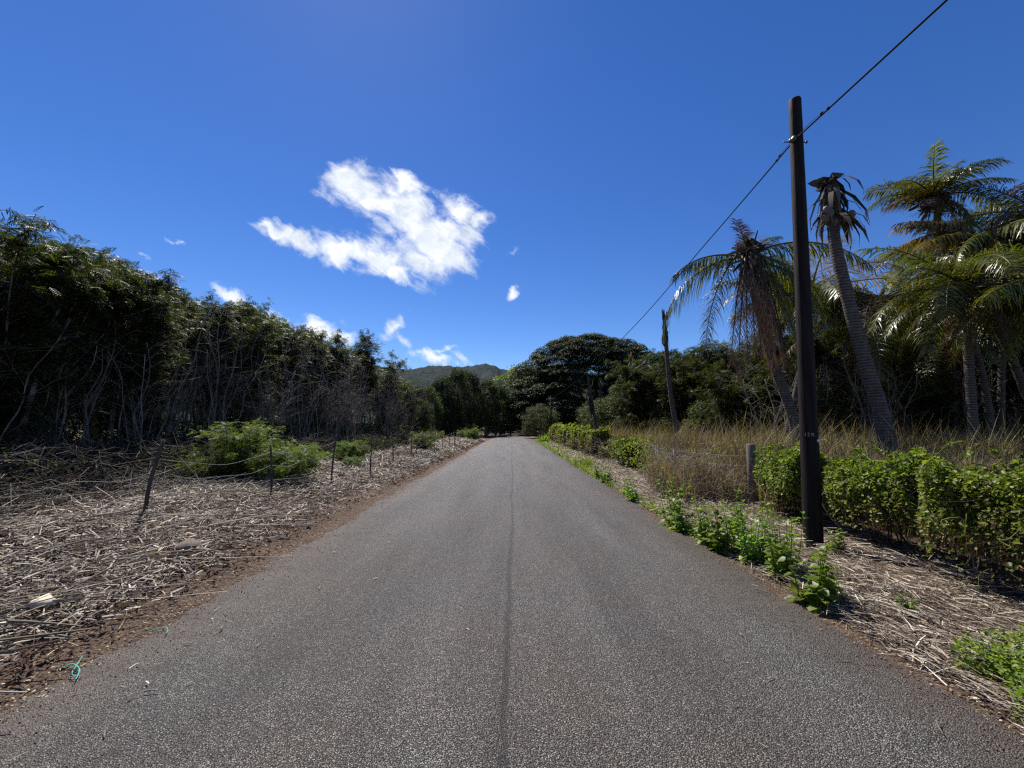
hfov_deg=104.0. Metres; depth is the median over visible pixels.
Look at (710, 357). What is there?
slim tree
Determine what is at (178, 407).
bare stems
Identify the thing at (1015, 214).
coconut palm
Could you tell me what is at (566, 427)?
vine hedge
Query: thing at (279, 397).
slim tree
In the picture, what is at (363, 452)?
seedling shrub
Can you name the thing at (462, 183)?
sky
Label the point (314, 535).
leaf crumbs
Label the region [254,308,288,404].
slim tree
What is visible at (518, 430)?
shade tree
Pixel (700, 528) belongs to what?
leafy weed
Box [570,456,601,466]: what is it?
grass tuft
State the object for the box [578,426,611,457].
vine hedge
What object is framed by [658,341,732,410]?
slim tree
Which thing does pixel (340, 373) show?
slim tree
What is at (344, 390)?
bare stems
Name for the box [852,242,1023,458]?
coconut palm
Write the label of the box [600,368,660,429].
broadleaf tree
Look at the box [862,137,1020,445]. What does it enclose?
coconut palm
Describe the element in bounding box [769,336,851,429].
slim tree
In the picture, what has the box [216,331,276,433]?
bare stems
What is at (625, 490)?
leafy weed
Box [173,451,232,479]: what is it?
seedling shrub
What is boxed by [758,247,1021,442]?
coconut palm
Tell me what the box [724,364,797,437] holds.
bare stems
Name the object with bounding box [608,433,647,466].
vine hedge
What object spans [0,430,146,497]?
brush pile
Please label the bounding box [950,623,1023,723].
ground cover
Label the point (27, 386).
bare stems
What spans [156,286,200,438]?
slim tree
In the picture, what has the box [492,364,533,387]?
lime tree
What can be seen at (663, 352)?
umbrella tree
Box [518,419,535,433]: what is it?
shade tree
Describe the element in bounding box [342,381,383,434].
bare stems
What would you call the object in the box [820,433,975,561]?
vine hedge
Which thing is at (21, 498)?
brush pile
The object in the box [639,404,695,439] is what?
leafy bush
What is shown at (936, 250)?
coconut palm
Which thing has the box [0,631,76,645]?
stick
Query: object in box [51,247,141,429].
slim tree
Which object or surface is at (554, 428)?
vine hedge
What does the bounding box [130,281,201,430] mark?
slim tree
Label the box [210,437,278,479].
seedling shrub
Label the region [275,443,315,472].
seedling shrub
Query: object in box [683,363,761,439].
tree
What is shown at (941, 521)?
tendrils
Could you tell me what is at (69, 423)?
undergrowth
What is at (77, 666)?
plastic cord
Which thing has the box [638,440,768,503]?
grey brush
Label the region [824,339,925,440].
bare stems
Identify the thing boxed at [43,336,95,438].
bare stems
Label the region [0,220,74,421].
slim tree
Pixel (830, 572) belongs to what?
leafy weed
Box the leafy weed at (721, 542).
[701,505,739,556]
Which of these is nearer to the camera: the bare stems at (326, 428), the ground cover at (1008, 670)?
the ground cover at (1008, 670)
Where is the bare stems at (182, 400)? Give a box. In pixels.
[141,297,222,451]
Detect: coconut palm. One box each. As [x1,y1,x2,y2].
[661,218,876,444]
[713,232,935,442]
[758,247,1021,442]
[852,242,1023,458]
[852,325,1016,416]
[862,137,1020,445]
[875,199,1020,437]
[886,212,1023,400]
[904,225,1023,447]
[922,241,1023,370]
[926,314,1023,435]
[929,182,1023,266]
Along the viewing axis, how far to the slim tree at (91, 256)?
23.07 m
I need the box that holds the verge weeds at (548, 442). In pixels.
[537,439,617,469]
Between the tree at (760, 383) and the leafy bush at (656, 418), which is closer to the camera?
the tree at (760, 383)
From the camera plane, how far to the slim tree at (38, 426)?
8.75 m
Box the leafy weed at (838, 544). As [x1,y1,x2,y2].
[825,527,848,555]
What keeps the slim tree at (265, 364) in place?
on the ground at (134, 614)
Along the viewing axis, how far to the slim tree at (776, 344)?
18.26 m
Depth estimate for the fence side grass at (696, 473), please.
8.66 m
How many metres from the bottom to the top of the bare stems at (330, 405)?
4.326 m
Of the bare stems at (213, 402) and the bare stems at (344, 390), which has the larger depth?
the bare stems at (344, 390)
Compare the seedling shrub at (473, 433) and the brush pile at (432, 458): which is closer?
the brush pile at (432, 458)
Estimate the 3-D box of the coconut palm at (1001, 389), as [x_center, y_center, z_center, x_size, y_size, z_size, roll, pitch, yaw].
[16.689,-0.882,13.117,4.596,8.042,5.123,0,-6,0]
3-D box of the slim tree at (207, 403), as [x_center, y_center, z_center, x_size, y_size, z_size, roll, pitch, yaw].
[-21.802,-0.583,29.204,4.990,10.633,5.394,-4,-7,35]
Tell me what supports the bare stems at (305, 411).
on the ground at (134, 614)
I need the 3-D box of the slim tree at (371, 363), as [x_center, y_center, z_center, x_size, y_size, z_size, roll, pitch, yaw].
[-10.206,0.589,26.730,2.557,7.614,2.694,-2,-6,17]
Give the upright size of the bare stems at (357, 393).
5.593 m
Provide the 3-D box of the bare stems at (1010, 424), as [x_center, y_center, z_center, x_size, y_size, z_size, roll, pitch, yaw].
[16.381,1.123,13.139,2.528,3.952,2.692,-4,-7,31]
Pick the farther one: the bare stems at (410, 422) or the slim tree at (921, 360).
the bare stems at (410, 422)
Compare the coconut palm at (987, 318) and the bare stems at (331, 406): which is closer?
the coconut palm at (987, 318)
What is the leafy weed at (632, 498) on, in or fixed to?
on the ground at (134, 614)
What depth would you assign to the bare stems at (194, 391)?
12.96 m
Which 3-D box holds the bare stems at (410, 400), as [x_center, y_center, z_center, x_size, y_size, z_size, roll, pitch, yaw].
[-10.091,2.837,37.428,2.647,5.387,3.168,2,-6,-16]
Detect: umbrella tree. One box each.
[500,332,663,424]
[516,374,582,434]
[602,349,682,391]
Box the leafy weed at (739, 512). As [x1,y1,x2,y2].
[719,499,752,541]
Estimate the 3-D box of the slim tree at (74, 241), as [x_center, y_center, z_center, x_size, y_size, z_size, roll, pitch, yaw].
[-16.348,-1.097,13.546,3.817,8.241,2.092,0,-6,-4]
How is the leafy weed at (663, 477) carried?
on the ground at (134, 614)
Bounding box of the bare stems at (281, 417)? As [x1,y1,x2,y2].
[231,368,312,441]
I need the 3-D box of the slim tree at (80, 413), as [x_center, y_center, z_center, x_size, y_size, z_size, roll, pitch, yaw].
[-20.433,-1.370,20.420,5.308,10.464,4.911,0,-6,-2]
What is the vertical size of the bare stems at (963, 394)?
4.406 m
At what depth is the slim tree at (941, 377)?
16.90 m
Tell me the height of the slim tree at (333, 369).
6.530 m
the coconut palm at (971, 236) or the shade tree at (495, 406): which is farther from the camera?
the shade tree at (495, 406)
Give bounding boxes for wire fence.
[0,429,461,518]
[605,438,897,516]
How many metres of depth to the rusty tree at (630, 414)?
26.47 m
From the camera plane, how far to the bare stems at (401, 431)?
28.81 m
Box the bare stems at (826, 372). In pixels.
[815,348,875,437]
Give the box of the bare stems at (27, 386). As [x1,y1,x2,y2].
[0,342,77,424]
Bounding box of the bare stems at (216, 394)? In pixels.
[187,292,262,444]
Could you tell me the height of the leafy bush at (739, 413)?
3.342 m
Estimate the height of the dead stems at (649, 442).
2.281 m
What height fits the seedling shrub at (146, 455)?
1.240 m
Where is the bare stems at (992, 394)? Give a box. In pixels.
[944,348,1023,441]
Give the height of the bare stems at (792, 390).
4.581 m
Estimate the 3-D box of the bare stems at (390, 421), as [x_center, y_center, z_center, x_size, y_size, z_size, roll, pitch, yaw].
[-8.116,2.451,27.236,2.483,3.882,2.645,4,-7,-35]
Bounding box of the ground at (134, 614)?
[0,428,1023,735]
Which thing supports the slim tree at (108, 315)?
on the ground at (134, 614)
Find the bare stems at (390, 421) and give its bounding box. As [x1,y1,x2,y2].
[380,394,412,436]
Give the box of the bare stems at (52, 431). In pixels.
[24,311,111,444]
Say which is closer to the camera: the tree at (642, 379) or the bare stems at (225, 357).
the bare stems at (225, 357)
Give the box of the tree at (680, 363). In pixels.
[651,343,710,433]
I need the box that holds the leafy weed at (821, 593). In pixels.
[775,543,842,611]
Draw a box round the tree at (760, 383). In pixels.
[702,360,798,441]
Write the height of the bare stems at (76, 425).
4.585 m
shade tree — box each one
[385,383,420,432]
[394,382,433,424]
[405,399,433,433]
[421,385,444,433]
[429,376,458,436]
[436,395,462,436]
[444,366,473,434]
[456,369,487,432]
[470,378,503,435]
[488,384,518,435]
[504,390,522,433]
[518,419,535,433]
[568,394,604,425]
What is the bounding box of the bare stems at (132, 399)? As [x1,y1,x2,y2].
[96,328,199,450]
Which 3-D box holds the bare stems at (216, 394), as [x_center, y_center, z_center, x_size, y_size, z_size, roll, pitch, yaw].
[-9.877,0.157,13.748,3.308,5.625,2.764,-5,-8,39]
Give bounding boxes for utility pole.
[550,396,551,425]
[783,96,823,548]
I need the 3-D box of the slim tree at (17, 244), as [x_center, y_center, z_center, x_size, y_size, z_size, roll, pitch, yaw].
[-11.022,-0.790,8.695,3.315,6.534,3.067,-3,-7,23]
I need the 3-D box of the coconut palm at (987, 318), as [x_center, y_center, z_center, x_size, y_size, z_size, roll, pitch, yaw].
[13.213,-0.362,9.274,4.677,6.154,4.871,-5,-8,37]
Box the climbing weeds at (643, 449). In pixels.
[555,432,1017,476]
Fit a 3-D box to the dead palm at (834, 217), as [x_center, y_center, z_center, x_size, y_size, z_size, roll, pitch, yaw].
[7.878,-1.198,9.124,1.671,7.834,1.352,3,-7,-23]
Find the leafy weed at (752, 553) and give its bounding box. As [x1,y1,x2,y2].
[730,507,771,565]
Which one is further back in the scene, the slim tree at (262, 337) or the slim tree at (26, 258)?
the slim tree at (262, 337)
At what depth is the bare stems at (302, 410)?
16.92 m
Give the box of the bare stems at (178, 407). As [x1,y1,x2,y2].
[138,367,214,445]
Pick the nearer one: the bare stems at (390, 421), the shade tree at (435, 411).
the bare stems at (390, 421)
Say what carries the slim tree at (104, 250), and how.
on the ground at (134, 614)
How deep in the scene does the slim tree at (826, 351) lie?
16.67 m
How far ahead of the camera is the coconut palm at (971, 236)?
11.44 m
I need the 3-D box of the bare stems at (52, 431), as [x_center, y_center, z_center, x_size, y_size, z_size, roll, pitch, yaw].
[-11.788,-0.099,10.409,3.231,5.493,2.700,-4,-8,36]
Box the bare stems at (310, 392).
[289,330,350,443]
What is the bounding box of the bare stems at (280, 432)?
[244,356,310,440]
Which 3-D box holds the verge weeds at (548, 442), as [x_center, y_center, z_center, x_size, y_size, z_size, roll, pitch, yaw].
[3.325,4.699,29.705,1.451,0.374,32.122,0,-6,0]
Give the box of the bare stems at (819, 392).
[763,357,850,443]
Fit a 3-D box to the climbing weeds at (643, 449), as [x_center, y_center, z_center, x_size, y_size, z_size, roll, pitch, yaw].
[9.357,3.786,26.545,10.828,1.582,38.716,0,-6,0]
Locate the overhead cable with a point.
(883, 58)
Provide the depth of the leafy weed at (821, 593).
3.58 m
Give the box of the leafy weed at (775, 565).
[757,514,799,582]
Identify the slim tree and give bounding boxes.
[0,206,112,429]
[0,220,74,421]
[0,232,79,441]
[0,238,113,452]
[0,253,39,426]
[2,243,131,449]
[27,234,98,268]
[39,238,115,435]
[48,238,106,438]
[50,261,158,443]
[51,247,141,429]
[65,249,156,450]
[66,252,130,439]
[68,268,190,455]
[68,275,194,446]
[73,250,148,430]
[74,260,122,439]
[128,295,197,444]
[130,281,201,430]
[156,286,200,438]
[156,298,223,444]
[159,292,202,416]
[167,289,248,438]
[168,298,206,431]
[171,297,225,426]
[172,292,210,435]
[179,300,258,437]
[186,301,289,438]
[189,309,248,421]
[226,301,309,427]
[227,294,287,431]
[236,330,284,421]
[238,316,278,406]
[240,306,281,430]
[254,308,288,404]
[257,312,294,423]
[264,323,291,423]
[267,324,305,431]
[270,320,315,439]
[281,326,334,435]
[288,332,345,433]
[317,329,356,432]
[317,343,342,417]
[326,344,349,420]
[331,344,350,418]
[339,348,368,428]
[342,337,381,439]
[345,329,387,433]
[361,350,412,430]
[381,367,402,424]
[399,377,412,406]
[403,382,422,405]
[655,344,723,432]
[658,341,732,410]
[680,335,756,426]
[698,338,782,383]
[724,331,792,432]
[757,313,851,438]
[763,315,902,436]
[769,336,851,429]
[831,375,909,436]
[846,281,944,427]
[871,279,991,426]
[882,306,962,425]
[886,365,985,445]
[919,326,1022,439]
[959,348,1023,439]
[986,319,1022,428]
[986,323,1023,385]
[990,347,1023,422]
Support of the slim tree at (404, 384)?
on the ground at (134, 614)
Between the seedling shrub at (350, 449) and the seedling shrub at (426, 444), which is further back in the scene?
the seedling shrub at (426, 444)
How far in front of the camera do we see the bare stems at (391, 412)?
30.15 m
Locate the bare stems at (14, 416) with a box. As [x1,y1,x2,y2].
[0,286,78,440]
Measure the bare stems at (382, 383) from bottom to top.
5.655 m
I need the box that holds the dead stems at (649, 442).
[550,428,1001,522]
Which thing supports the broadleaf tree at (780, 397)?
on the ground at (134, 614)
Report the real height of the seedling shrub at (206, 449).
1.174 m
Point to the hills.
(427, 375)
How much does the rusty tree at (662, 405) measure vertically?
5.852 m
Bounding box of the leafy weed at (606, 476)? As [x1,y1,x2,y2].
[599,464,612,482]
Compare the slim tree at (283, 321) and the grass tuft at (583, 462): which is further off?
the slim tree at (283, 321)
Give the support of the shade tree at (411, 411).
on the ground at (134, 614)
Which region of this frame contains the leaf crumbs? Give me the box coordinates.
[0,453,1023,741]
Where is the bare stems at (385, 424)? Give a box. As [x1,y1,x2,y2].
[362,369,403,437]
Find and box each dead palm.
[587,375,596,429]
[598,383,602,424]
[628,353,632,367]
[661,310,679,441]
[807,172,899,455]
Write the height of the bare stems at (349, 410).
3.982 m
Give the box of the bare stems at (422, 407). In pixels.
[415,384,430,432]
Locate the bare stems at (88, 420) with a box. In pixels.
[0,302,163,456]
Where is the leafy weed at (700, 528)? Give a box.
[691,496,724,545]
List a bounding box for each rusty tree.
[613,362,687,436]
[641,361,742,434]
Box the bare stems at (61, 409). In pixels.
[0,318,125,446]
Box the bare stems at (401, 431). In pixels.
[387,387,418,435]
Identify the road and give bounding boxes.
[0,431,1023,767]
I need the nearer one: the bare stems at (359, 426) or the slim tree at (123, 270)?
the slim tree at (123, 270)
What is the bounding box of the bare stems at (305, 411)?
[274,388,326,427]
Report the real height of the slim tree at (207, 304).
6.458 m
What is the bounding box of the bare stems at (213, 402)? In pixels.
[176,336,267,441]
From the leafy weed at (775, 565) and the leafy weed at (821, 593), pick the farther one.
the leafy weed at (775, 565)
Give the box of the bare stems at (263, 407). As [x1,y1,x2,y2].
[227,381,291,432]
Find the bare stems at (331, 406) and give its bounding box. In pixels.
[317,382,341,427]
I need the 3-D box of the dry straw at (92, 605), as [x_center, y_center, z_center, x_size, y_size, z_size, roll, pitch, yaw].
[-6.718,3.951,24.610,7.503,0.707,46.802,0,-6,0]
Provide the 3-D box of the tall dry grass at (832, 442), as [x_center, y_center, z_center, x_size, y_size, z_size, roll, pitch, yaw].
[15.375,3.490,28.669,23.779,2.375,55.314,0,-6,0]
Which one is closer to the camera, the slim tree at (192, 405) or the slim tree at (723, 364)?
the slim tree at (723, 364)
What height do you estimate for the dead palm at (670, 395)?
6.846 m
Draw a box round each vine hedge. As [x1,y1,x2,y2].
[547,423,565,441]
[555,422,578,446]
[565,424,590,448]
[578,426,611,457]
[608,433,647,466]
[743,427,843,519]
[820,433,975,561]
[883,432,1023,607]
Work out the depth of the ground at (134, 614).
4.04 m
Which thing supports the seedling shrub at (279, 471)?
on the ground at (134, 614)
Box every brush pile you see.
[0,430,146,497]
[0,461,122,529]
[26,451,237,502]
[392,447,429,457]
[417,454,443,460]
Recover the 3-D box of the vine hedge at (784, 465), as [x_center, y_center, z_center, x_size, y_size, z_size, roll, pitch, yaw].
[4.905,1.602,6.986,1.410,1.711,2.448,-1,-6,13]
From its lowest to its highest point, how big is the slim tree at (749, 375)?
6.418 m
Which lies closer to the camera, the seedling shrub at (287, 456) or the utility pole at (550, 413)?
the seedling shrub at (287, 456)
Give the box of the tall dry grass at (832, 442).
[577,402,1023,572]
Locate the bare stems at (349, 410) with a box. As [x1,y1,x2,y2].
[324,384,378,440]
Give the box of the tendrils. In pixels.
[733,453,1021,589]
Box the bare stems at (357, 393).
[336,358,376,434]
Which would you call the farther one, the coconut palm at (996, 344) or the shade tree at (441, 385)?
the shade tree at (441, 385)
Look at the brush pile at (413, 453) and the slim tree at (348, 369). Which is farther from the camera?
the slim tree at (348, 369)
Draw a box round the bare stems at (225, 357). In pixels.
[172,317,251,441]
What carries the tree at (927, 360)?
on the ground at (134, 614)
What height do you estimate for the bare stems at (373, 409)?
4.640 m
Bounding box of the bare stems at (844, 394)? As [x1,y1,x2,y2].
[818,365,883,441]
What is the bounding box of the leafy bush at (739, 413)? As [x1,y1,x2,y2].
[700,390,798,441]
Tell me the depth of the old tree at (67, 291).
9.09 m
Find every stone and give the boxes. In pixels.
[26,593,57,607]
[169,538,205,552]
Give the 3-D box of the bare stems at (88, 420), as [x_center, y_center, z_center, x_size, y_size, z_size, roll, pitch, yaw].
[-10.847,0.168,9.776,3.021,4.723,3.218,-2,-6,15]
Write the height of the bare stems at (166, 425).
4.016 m
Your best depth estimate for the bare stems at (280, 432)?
15.60 m
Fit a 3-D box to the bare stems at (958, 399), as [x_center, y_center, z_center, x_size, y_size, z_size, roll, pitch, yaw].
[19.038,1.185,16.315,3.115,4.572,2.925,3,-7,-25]
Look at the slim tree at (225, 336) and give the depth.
14.03 m
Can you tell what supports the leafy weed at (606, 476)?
on the ground at (134, 614)
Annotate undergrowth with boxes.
[0,416,447,505]
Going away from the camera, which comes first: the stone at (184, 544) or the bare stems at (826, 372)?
the stone at (184, 544)
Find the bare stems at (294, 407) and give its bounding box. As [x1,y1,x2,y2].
[270,331,345,442]
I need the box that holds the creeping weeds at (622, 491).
[534,439,722,544]
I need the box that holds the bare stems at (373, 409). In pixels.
[359,387,384,425]
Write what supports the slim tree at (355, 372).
on the ground at (134, 614)
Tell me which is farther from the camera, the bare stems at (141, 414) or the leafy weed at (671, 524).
the bare stems at (141, 414)
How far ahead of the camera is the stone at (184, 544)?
4.75 m
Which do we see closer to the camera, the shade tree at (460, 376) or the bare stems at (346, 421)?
the bare stems at (346, 421)
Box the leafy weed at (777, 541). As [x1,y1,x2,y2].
[763,502,807,570]
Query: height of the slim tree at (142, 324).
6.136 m
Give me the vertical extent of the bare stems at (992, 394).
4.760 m
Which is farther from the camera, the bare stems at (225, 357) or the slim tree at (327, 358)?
the slim tree at (327, 358)
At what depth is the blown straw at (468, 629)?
2.53 m
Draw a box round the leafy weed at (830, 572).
[797,553,847,599]
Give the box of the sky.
[0,0,1023,372]
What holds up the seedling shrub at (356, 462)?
on the ground at (134, 614)
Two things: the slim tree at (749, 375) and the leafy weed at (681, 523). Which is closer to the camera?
the leafy weed at (681, 523)
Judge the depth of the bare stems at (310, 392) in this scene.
17.73 m
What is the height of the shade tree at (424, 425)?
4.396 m
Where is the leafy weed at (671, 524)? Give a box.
[655,466,694,529]
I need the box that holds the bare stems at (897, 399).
[884,357,915,435]
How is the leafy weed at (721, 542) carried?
on the ground at (134, 614)
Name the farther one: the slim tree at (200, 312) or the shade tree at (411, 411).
the shade tree at (411, 411)
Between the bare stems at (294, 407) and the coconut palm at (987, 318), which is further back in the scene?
the bare stems at (294, 407)
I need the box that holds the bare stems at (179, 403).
[111,350,221,429]
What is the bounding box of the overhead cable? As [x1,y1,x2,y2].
[563,0,947,390]
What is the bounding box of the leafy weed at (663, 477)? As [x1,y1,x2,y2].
[657,467,674,497]
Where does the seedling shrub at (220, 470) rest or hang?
on the ground at (134, 614)
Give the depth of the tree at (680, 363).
20.60 m
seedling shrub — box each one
[123,435,202,474]
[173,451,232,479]
[175,450,244,483]
[182,439,226,461]
[186,417,294,483]
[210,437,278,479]
[244,435,329,483]
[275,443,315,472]
[293,439,332,471]
[331,439,363,461]
[337,438,374,458]
[339,453,364,469]
[409,427,444,449]
[456,429,468,436]
[464,426,484,438]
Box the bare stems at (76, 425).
[34,350,115,444]
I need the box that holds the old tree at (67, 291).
[2,239,112,457]
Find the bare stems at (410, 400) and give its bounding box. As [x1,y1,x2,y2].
[402,387,417,427]
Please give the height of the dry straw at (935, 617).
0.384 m
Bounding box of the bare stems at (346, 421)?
[327,354,370,440]
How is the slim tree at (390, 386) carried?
on the ground at (134, 614)
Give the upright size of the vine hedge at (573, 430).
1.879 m
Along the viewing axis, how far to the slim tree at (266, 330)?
15.63 m
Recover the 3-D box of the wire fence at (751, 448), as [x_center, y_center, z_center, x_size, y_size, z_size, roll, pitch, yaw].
[4.609,3.196,20.387,0.787,1.318,30.822,0,-6,0]
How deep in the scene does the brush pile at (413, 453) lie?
19.05 m
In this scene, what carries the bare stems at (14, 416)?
on the ground at (134, 614)
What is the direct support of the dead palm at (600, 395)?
on the ground at (134, 614)
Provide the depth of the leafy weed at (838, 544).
4.89 m
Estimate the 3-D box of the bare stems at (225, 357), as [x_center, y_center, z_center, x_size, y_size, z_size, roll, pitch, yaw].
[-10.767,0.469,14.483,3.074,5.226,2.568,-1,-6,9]
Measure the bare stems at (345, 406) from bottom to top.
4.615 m
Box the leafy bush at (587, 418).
[575,397,624,428]
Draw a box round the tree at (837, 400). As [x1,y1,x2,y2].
[815,367,869,443]
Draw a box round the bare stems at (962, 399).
[935,340,1010,442]
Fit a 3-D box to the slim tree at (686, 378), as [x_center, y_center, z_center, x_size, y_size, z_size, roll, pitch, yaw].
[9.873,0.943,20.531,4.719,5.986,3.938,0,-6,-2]
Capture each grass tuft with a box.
[538,434,552,441]
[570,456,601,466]
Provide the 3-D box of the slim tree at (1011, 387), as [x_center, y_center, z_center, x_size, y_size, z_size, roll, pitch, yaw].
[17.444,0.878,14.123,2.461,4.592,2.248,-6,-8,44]
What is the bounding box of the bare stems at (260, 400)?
[234,366,287,428]
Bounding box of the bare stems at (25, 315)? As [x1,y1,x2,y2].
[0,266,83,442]
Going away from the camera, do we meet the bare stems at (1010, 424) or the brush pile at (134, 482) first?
the brush pile at (134, 482)
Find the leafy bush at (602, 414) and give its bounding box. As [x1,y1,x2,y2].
[578,390,639,433]
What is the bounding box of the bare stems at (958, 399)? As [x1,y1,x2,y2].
[946,370,986,441]
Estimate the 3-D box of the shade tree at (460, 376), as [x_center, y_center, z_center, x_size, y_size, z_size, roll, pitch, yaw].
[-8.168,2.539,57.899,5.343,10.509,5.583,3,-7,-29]
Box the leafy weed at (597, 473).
[593,462,603,478]
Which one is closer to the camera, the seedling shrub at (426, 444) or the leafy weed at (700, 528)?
the leafy weed at (700, 528)
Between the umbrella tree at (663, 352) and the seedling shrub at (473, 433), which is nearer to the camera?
the seedling shrub at (473, 433)
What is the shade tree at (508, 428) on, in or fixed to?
on the ground at (134, 614)
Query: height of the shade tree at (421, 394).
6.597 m
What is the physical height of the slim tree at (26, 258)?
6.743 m
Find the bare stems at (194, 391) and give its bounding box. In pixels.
[152,322,245,448]
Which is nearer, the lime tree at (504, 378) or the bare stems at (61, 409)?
the bare stems at (61, 409)
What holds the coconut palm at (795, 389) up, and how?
on the ground at (134, 614)
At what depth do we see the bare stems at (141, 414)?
10.45 m
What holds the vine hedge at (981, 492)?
on the ground at (134, 614)
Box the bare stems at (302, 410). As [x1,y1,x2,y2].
[272,382,333,439]
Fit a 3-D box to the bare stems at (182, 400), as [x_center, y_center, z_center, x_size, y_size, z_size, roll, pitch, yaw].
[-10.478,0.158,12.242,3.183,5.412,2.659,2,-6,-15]
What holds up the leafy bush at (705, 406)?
on the ground at (134, 614)
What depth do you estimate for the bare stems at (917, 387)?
14.66 m
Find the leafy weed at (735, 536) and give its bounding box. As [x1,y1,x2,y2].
[720,490,764,555]
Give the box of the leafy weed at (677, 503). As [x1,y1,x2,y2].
[665,486,684,515]
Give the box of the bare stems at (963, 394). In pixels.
[897,359,1021,440]
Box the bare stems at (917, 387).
[881,348,955,438]
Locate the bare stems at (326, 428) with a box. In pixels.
[303,375,355,447]
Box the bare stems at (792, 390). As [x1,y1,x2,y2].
[756,355,815,442]
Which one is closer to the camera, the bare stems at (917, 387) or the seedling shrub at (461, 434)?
the bare stems at (917, 387)
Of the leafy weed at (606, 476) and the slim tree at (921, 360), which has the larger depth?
the slim tree at (921, 360)
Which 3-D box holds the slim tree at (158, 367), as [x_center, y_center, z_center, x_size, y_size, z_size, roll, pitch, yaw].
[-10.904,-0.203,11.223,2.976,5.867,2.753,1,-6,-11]
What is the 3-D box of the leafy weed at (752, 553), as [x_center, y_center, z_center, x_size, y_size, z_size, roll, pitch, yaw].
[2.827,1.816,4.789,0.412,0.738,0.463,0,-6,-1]
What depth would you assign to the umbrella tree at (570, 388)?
78.06 m
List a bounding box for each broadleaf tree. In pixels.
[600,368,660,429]
[624,353,701,434]
[730,345,855,438]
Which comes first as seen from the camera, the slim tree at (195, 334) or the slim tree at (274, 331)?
the slim tree at (195, 334)
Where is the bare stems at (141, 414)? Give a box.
[71,339,197,471]
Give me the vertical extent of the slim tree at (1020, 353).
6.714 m
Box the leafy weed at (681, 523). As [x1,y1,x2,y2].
[672,505,689,533]
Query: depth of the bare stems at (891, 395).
13.04 m
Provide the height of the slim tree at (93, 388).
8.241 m
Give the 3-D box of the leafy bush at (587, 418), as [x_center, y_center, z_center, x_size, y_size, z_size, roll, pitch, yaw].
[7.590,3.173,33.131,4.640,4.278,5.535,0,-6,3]
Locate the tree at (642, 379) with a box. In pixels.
[604,348,671,433]
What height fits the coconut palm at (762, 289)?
7.878 m
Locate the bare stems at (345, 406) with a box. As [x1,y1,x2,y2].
[322,373,371,434]
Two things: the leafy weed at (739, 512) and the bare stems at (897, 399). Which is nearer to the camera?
the leafy weed at (739, 512)
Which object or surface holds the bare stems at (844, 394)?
on the ground at (134, 614)
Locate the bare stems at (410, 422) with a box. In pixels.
[400,404,421,432]
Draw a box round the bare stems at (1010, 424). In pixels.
[953,367,1023,441]
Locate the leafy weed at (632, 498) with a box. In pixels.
[625,481,639,502]
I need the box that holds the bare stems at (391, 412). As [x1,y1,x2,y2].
[382,395,405,434]
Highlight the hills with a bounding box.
[67,363,602,427]
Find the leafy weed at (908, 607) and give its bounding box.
[893,591,919,616]
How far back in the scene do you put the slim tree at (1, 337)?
8.56 m
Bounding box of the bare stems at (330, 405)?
[319,373,342,437]
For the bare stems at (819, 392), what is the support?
on the ground at (134, 614)
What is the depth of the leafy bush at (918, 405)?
13.98 m
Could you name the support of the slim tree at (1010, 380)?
on the ground at (134, 614)
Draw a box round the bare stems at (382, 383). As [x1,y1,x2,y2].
[367,371,405,430]
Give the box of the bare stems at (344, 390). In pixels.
[305,353,363,440]
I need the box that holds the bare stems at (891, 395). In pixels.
[834,360,945,440]
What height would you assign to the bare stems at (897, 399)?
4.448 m
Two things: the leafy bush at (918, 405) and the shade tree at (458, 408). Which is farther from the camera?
the shade tree at (458, 408)
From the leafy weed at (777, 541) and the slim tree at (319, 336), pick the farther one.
the slim tree at (319, 336)
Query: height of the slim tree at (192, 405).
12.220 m
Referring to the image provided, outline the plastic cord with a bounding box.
[62,656,82,679]
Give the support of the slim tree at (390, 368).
on the ground at (134, 614)
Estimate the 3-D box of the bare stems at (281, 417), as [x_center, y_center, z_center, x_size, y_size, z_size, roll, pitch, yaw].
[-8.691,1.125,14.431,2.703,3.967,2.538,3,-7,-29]
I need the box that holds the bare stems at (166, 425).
[90,353,215,452]
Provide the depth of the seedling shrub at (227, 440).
9.98 m
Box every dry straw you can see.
[0,436,483,677]
[535,441,1023,731]
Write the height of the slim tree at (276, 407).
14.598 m
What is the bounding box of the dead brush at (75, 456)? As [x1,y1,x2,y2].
[0,406,442,514]
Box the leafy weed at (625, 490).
[623,471,634,496]
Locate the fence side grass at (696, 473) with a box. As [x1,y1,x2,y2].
[600,433,841,518]
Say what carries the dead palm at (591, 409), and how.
on the ground at (134, 614)
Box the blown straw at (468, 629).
[10,477,943,767]
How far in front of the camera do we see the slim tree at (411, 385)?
40.92 m
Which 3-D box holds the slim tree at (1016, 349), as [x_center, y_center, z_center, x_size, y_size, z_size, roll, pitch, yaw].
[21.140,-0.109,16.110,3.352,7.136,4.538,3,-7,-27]
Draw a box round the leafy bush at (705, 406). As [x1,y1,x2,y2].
[669,396,762,439]
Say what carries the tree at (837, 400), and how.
on the ground at (134, 614)
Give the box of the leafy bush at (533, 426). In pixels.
[521,403,559,437]

